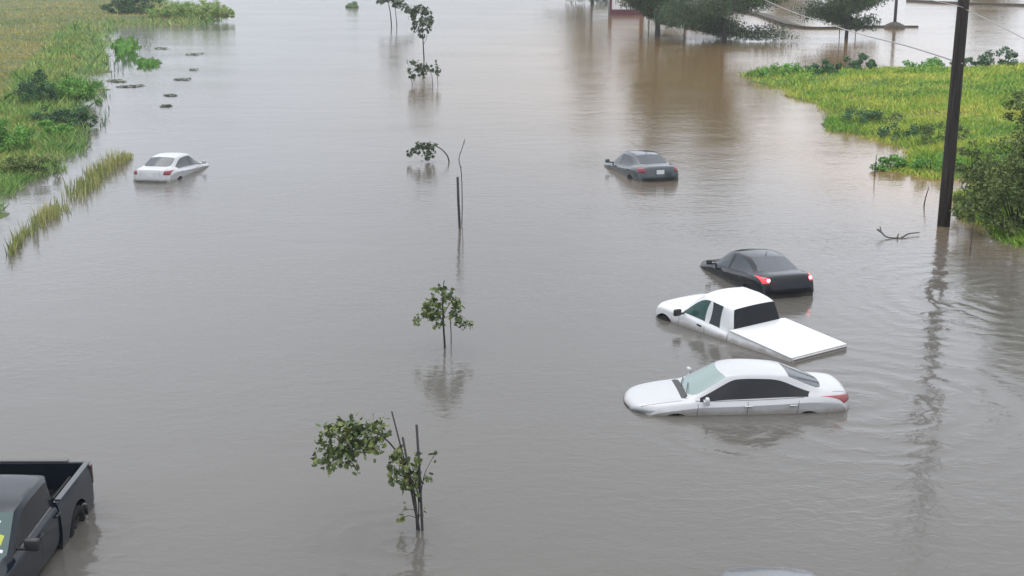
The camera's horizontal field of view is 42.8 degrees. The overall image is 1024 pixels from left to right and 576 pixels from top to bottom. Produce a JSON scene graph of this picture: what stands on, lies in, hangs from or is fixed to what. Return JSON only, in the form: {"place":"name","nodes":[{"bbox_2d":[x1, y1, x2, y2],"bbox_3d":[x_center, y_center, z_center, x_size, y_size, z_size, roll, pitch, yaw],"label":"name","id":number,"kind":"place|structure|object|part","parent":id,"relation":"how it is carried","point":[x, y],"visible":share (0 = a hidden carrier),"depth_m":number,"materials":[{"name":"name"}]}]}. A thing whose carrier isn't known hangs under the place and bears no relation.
{"place":"outdoors","nodes":[
{"label":"outdoors","id":0,"kind":"place"},
{"bbox_2d":[0,0,1021,237],"bbox_3d":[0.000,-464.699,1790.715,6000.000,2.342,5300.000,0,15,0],"label":"ground","id":1,"kind":"structure","parent":0,"point":[12,64],"depth_m":125.45,"materials":[{"name":"green plant"}]},
{"bbox_2d":[0,117,36,150],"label":"bush","id":2,"kind":"object","parent":1,"relation":"on","point":[6,138],"visible":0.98,"depth_m":61.46,"materials":[{"name":"green plant"}]},
{"bbox_2d":[0,153,62,177],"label":"bush","id":3,"kind":"object","parent":1,"relation":"on","point":[19,163],"visible":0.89,"depth_m":56.43,"materials":[{"name":"green plant"}]},
{"bbox_2d":[11,69,58,104],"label":"bush","id":4,"kind":"object","parent":1,"relation":"on","point":[36,93],"visible":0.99,"depth_m":78.50,"materials":[{"name":"green plant"}]},
{"bbox_2d":[36,119,73,137],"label":"bush","id":5,"kind":"object","parent":1,"relation":"on","point":[58,128],"visible":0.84,"depth_m":66.45,"materials":[{"name":"green plant"}]},
{"bbox_2d":[27,104,98,127],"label":"bush","id":6,"kind":"object","parent":1,"relation":"on","point":[82,114],"visible":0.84,"depth_m":71.01,"materials":[{"name":"green plant"}]},
{"bbox_2d":[44,76,102,103],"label":"bush","id":7,"kind":"object","parent":1,"relation":"on","point":[85,89],"visible":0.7,"depth_m":80.87,"materials":[{"name":"green plant"}]},
{"bbox_2d":[0,0,208,171],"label":"meadow grass","id":8,"kind":"structure","parent":1,"relation":"on","point":[36,31],"depth_m":138.99,"materials":[{"name":"green plant"}]},
{"bbox_2d":[0,0,221,212],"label":"shore grass","id":9,"kind":"structure","parent":1,"relation":"on","point":[54,137],"depth_m":83.44,"materials":[{"name":"green plant"}]},
{"bbox_2d":[100,0,165,14],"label":"bush","id":10,"kind":"object","parent":1,"relation":"on","point":[129,7],"visible":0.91,"depth_m":171.47,"materials":[{"name":"green plant"}]},
{"bbox_2d":[144,0,234,18],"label":"bush","id":11,"kind":"object","parent":1,"relation":"on","point":[223,11],"visible":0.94,"depth_m":165.01,"materials":[{"name":"green plant"}]},
{"bbox_2d":[756,62,824,78],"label":"weed clump","id":12,"kind":"object","parent":1,"relation":"on","point":[788,67],"visible":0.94,"depth_m":95.47,"materials":[{"name":"green plant"}]},
{"bbox_2d":[804,58,841,74],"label":"weed clump","id":13,"kind":"object","parent":1,"relation":"on","point":[828,65],"visible":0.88,"depth_m":95.49,"materials":[{"name":"green plant"}]},
{"bbox_2d":[841,108,888,124],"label":"weed clump","id":14,"kind":"object","parent":1,"relation":"on","point":[850,113],"visible":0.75,"depth_m":70.86,"materials":[{"name":"green plant"}]},
{"bbox_2d":[737,62,1023,248],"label":"bank grass","id":15,"kind":"structure","parent":1,"relation":"on","point":[973,97],"depth_m":78.17,"materials":[{"name":"green plant"}]},
{"bbox_2d":[841,52,877,69],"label":"weed clump","id":16,"kind":"object","parent":15,"relation":"on","point":[870,63],"visible":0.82,"depth_m":100.58,"materials":[{"name":"green plant"}]},
{"bbox_2d":[869,154,919,170],"bbox_3d":[17.154,-5.449,58.291,2.684,1.074,1.683,0,15,0],"label":"weed clump","id":17,"kind":"object","parent":15,"relation":"on","point":[897,160],"visible":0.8,"depth_m":58.07,"materials":[{"name":"green plant"}]},
{"bbox_2d":[964,57,991,68],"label":"weed clump","id":18,"kind":"object","parent":15,"relation":"on","point":[980,63],"visible":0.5,"depth_m":101.93,"materials":[{"name":"green plant"}]},
{"bbox_2d":[863,110,910,124],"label":"weed clump","id":19,"kind":"object","parent":1,"relation":"on","point":[896,116],"visible":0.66,"depth_m":70.88,"materials":[{"name":"green plant"}]},
{"bbox_2d":[876,122,934,141],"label":"weed clump","id":20,"kind":"object","parent":1,"relation":"on","point":[894,125],"visible":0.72,"depth_m":66.82,"materials":[{"name":"green plant"}]},
{"bbox_2d":[902,56,951,67],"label":"weed clump","id":21,"kind":"object","parent":1,"relation":"on","point":[932,62],"visible":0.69,"depth_m":102.24,"materials":[{"name":"green plant"}]},
{"bbox_2d":[909,151,964,170],"bbox_3d":[18.597,-5.381,57.111,2.416,1.070,1.756,6,16,22],"label":"weed clump","id":22,"kind":"object","parent":1,"relation":"on","point":[920,161],"visible":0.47,"depth_m":56.96,"materials":[{"name":"green plant"}]},
{"bbox_2d":[916,121,970,144],"bbox_3d":[21.077,-7.427,63.544,2.781,1.395,2.095,0,15,0],"label":"weed clump","id":23,"kind":"object","parent":1,"relation":"on","point":[929,128],"visible":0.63,"depth_m":63.71,"materials":[{"name":"green plant"}]},
{"bbox_2d":[949,88,1023,237],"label":"willow bush","id":24,"kind":"object","parent":1,"relation":"on","point":[1004,191],"visible":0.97,"depth_m":44.54,"materials":[{"name":"green plant"}]},
{"bbox_2d":[952,140,1023,210],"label":"bush","id":25,"kind":"object","parent":1,"relation":"on","point":[962,168],"visible":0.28,"depth_m":48.27,"materials":[{"name":"green plant"}]},
{"bbox_2d":[977,46,1018,67],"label":"weed clump","id":26,"kind":"object","parent":1,"relation":"on","point":[1008,54],"visible":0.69,"depth_m":103.09,"materials":[{"name":"green plant"}]},
{"bbox_2d":[0,0,1023,575],"bbox_3d":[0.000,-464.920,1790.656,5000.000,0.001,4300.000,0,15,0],"label":"water","id":27,"kind":"structure","parent":0,"point":[188,362],"depth_m":36.23,"materials":[{"name":"liquid"}]},
{"bbox_2d":[0,459,93,575],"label":"charcoal pickup truck","id":28,"kind":"object","parent":27,"relation":"on","point":[42,512],"visible":0.94,"depth_m":21.18,"materials":[{"name":"paint"}]},
{"bbox_3d":[-7.572,3.723,20.155,0.032,0.561,1.036,-1,15,-2],"label":"side window","id":29,"kind":"part","parent":28,"relation":"part of","materials":[{"name":"black glass"}]},
{"bbox_3d":[-7.593,3.450,21.078,0.027,0.513,0.707,0,15,0],"label":"side window","id":30,"kind":"part","parent":28,"relation":"part of","materials":[{"name":"black glass"}]},
{"bbox_2d":[3,147,133,255],"bbox_3d":[-17.500,-4.045,52.042,1.643,1.054,20.739,-1,15,-6],"label":"reed bed","id":31,"kind":"object","parent":27,"relation":"in","point":[92,179],"visible":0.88,"depth_m":51.97,"materials":[{"name":"green plant"}]},
{"bbox_2d":[107,79,126,81],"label":"scum patch","id":32,"kind":"object","parent":27,"relation":"on","point":[116,80],"visible":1,"depth_m":94.66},
{"bbox_2d":[111,33,141,71],"bbox_3d":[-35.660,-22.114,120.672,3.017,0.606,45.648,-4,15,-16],"label":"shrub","id":33,"kind":"object","parent":27,"relation":"on","point":[129,46],"visible":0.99,"depth_m":120.52,"materials":[{"name":"green plant"}]},
{"bbox_2d":[116,84,142,86],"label":"scum patch","id":34,"kind":"object","parent":27,"relation":"on","point":[130,85],"visible":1,"depth_m":91.32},
{"bbox_2d":[99,32,160,126],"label":"emergent stalks","id":35,"kind":"object","parent":27,"relation":"in","point":[105,119],"visible":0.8,"depth_m":86.12,"materials":[{"name":"green plant"}]},
{"bbox_2d":[135,56,161,70],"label":"floating weed mat","id":36,"kind":"object","parent":27,"relation":"on","point":[151,62],"visible":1,"depth_m":107.18,"materials":[{"name":"green plant"}]},
{"bbox_2d":[133,152,209,181],"bbox_3d":[-14.863,-5.162,57.458,2.300,1.591,5.108,2,12,9],"label":"white sedan","id":37,"kind":"object","parent":27,"relation":"on","point":[167,167],"visible":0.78,"depth_m":55.82,"materials":[{"name":"paint"}]},
{"bbox_3d":[-15.092,-5.397,55.899,1.189,0.290,0.834,2,15,9],"label":"rear window","id":38,"kind":"part","parent":37,"relation":"part of","materials":[{"name":"grey glass"}]},
{"bbox_3d":[-14.267,-5.420,56.416,0.210,0.414,1.340,2,12,9],"label":"side window","id":39,"kind":"part","parent":37,"relation":"part of","materials":[{"name":"grey glass"}]},
{"bbox_3d":[-14.054,-5.664,57.688,0.209,0.475,1.051,2,12,9],"label":"side window","id":40,"kind":"part","parent":37,"relation":"part of","materials":[{"name":"grey glass"}]},
{"bbox_2d":[173,78,190,79],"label":"scum patch","id":41,"kind":"object","parent":27,"relation":"on","point":[182,78],"visible":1,"depth_m":95.89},
{"bbox_2d":[345,1,358,7],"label":"drowned shrub","id":42,"kind":"object","parent":27,"relation":"in","point":[352,4],"visible":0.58,"depth_m":199.96,"materials":[{"name":"green plant"}]},
{"bbox_2d":[311,411,438,528],"bbox_3d":[-2.356,3.449,22.368,2.212,2.687,0.955,0,15,0],"label":"sapling","id":43,"kind":"object","parent":27,"relation":"on","point":[356,444],"visible":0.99,"depth_m":22.14,"materials":[{"name":"green plant"}]},
{"bbox_2d":[376,0,412,25],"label":"sapling","id":44,"kind":"object","parent":27,"relation":"on","point":[397,4],"visible":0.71,"depth_m":156.47,"materials":[{"name":"green plant"}]},
{"bbox_2d":[391,411,414,512],"bbox_3d":[-1.822,3.404,22.457,0.451,2.729,0.028,0,15,0],"label":"tree stake","id":45,"kind":"object","parent":27,"relation":"in","point":[400,448],"visible":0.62,"depth_m":22.23,"materials":[{"name":"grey wood"}]},
{"bbox_2d":[402,437,419,530],"bbox_3d":[-1.719,3.637,22.387,0.297,2.313,0.038,0,15,0],"label":"stake","id":46,"kind":"object","parent":27,"relation":"in","point":[412,490],"visible":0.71,"depth_m":22.31,"materials":[{"name":"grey wood"}]},
{"bbox_2d":[404,4,433,58],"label":"sapling","id":47,"kind":"object","parent":27,"relation":"on","point":[414,11],"visible":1,"depth_m":111.96,"materials":[{"name":"green plant"}]},
{"bbox_2d":[415,424,423,530],"bbox_3d":[-1.576,3.530,22.359,0.111,2.534,0.044,0,15,0],"label":"tree stake","id":48,"kind":"object","parent":27,"relation":"in","point":[419,475],"visible":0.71,"depth_m":22.27,"materials":[{"name":"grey wood"}]},
{"bbox_2d":[407,59,440,83],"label":"sapling","id":49,"kind":"object","parent":27,"relation":"on","point":[418,69],"visible":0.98,"depth_m":92.30,"materials":[{"name":"green plant"}]},
{"bbox_2d":[406,141,449,161],"bbox_3d":[-3.878,-6.237,59.881,2.029,0.988,1.022,0,15,0],"label":"sapling","id":50,"kind":"object","parent":27,"relation":"on","point":[427,147],"visible":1,"depth_m":59.86,"materials":[{"name":"green plant"}]},
{"bbox_2d":[413,280,472,347],"bbox_3d":[-1.733,0.933,32.481,1.547,2.364,0.887,3,15,13],"label":"sapling","id":51,"kind":"object","parent":27,"relation":"on","point":[455,303],"visible":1,"depth_m":32.31,"materials":[{"name":"green plant"}]},
{"bbox_2d":[456,177,460,228],"bbox_3d":[-1.876,-2.710,46.074,0.150,2.436,0.090,0,15,0],"label":"tree stake","id":52,"kind":"object","parent":27,"relation":"in","point":[458,206],"visible":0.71,"depth_m":45.98,"materials":[{"name":"grey wood"}]},
{"bbox_2d":[459,139,464,223],"bbox_3d":[-1.757,-3.480,46.590,0.267,3.660,0.444,0,15,0],"label":"sapling","id":53,"kind":"object","parent":27,"relation":"on","point":[461,182],"visible":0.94,"depth_m":46.52,"materials":[{"name":"brown plant"}]},
{"bbox_2d":[546,0,607,3],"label":"shade tree","id":54,"kind":"object","parent":27,"relation":"in","point":[597,2],"visible":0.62,"depth_m":212.52,"materials":[{"name":"green plant"}]},
{"bbox_2d":[604,150,677,181],"bbox_3d":[5.585,-5.302,57.600,2.480,1.737,5.300,-4,12,-14],"label":"grey sedan","id":55,"kind":"object","parent":27,"relation":"on","point":[644,166],"visible":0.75,"depth_m":55.77,"materials":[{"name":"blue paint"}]},
{"bbox_3d":[4.682,-5.737,57.763,0.226,0.488,1.090,-4,12,-14],"label":"side window","id":56,"kind":"part","parent":55,"relation":"part of","materials":[{"name":"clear glass"}]},
{"bbox_3d":[5.042,-5.512,56.469,0.226,0.426,1.390,-4,12,-14],"label":"side window","id":57,"kind":"part","parent":55,"relation":"part of","materials":[{"name":"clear glass"}]},
{"bbox_3d":[5.977,-5.523,56.029,1.282,0.285,0.869,-4,15,-14],"label":"rear window","id":58,"kind":"part","parent":55,"relation":"part of","materials":[{"name":"grey glass"}]},
{"bbox_2d":[615,0,686,35],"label":"shade tree","id":59,"kind":"object","parent":27,"relation":"in","point":[645,8],"visible":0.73,"depth_m":139.20,"materials":[{"name":"green plant"}]},
{"bbox_2d":[651,0,689,11],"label":"shade tree","id":60,"kind":"object","parent":27,"relation":"in","point":[661,4],"visible":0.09,"depth_m":159.45,"materials":[{"name":"green plant"}]},
{"bbox_2d":[652,0,799,41],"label":"shade tree","id":61,"kind":"object","parent":27,"relation":"in","point":[709,17],"visible":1,"depth_m":130.13,"materials":[{"name":"green plant"}]},
{"bbox_2d":[623,359,848,415],"bbox_3d":[4.916,2.413,28.879,4.915,1.490,2.255,-1,15,-3],"label":"white sedan","id":62,"kind":"object","parent":27,"relation":"on","point":[737,386],"visible":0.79,"depth_m":28.15,"materials":[{"name":"paint"}]},
{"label":"side window","id":63,"kind":"part","parent":62,"relation":"part of","materials":[{"name":"black glass"}]},
{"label":"side window","id":64,"kind":"part","parent":62,"relation":"part of","materials":[{"name":"black glass"}]},
{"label":"rear window","id":65,"kind":"part","parent":62,"relation":"part of","materials":[{"name":"grey glass"}]},
{"bbox_2d":[656,287,846,362],"bbox_3d":[6.112,1.166,33.947,2.638,1.815,5.238,-10,23,-34],"label":"white pickup truck","id":66,"kind":"object","parent":27,"relation":"in","point":[745,317],"visible":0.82,"depth_m":33.43,"materials":[{"name":"paint"}]},
{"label":"side window","id":67,"kind":"part","parent":66,"relation":"part of","materials":[{"name":"green glass"}]},
{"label":"side window","id":68,"kind":"part","parent":66,"relation":"part of","materials":[{"name":"grey glass"}]},
{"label":"rear window","id":69,"kind":"part","parent":66,"relation":"part of","materials":[{"name":"black glass"}]},
{"bbox_2d":[700,248,813,298],"bbox_3d":[7.234,-0.495,39.331,2.255,1.537,4.819,-4,11,-16],"label":"black sedan","id":70,"kind":"object","parent":27,"relation":"on","point":[771,274],"visible":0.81,"depth_m":37.80,"materials":[{"name":"paint"}]},
{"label":"side window","id":71,"kind":"part","parent":70,"relation":"part of","materials":[{"name":"grey glass"}]},
{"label":"side window","id":72,"kind":"part","parent":70,"relation":"part of","materials":[{"name":"grey glass"}]},
{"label":"rear window","id":73,"kind":"part","parent":70,"relation":"part of","materials":[{"name":"grey glass"}]},
{"bbox_2d":[719,566,816,575],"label":"silver hatchback","id":74,"kind":"object","parent":27,"relation":"on","point":[762,571],"visible":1,"depth_m":20.24,"materials":[{"name":"paint"}]},
{"bbox_2d":[732,9,917,28],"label":"kerb","id":75,"kind":"structure","parent":27,"relation":"on","point":[773,18],"depth_m":157.72,"materials":[{"name":"concrete"}]},
{"bbox_2d":[790,0,888,38],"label":"shade tree","id":76,"kind":"object","parent":27,"relation":"on","point":[836,12],"visible":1,"depth_m":135.54,"materials":[{"name":"green plant"}]},
{"bbox_2d":[883,0,905,28],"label":"lamp post","id":77,"kind":"object","parent":27,"relation":"in","point":[894,24],"visible":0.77,"depth_m":151.83,"materials":[{"name":"grey concrete"}]},
{"bbox_2d":[877,226,919,238],"bbox_3d":[13.347,-1.881,44.824,1.624,0.408,0.589,-2,15,-8],"label":"drift branch","id":78,"kind":"object","parent":27,"relation":"on","point":[884,235],"visible":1,"depth_m":44.74,"materials":[{"name":"brown"}]},
{"bbox_2d":[937,0,969,226],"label":"utility pole","id":79,"kind":"object","parent":27,"relation":"in","point":[951,138],"visible":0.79,"depth_m":45.51,"materials":[{"name":"brown wood"}]},
{"bbox_2d":[765,0,962,63],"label":"overhead cable","id":80,"kind":"object","parent":79,"relation":"attached to","point":[870,36],"visible":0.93,"depth_m":63.89,"materials":[{"name":"grey plastic"}]},
{"bbox_2d":[931,0,1023,38],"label":"overhead cable","id":81,"kind":"object","parent":79,"relation":"attached to","point":[982,17],"visible":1,"depth_m":40.63,"materials":[{"name":"grey plastic"}]},
{"bbox_2d":[906,0,1023,5],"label":"kerb","id":82,"kind":"structure","parent":27,"relation":"on","point":[975,3],"depth_m":209.14,"materials":[{"name":"concrete"}]},
{"bbox_2d":[969,210,974,254],"bbox_3d":[14.827,-1.721,42.129,0.057,1.624,0.036,0,15,0],"label":"stick","id":83,"kind":"object","parent":27,"relation":"in","point":[972,234],"visible":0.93,"depth_m":42.13,"materials":[{"name":"brown wood"}]},
{"bbox_2d":[609,0,642,14],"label":"framed signboard","id":84,"kind":"object","parent":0,"point":[615,9],"visible":0.49,"depth_m":179.88,"materials":[{"name":"red"}]}
]}

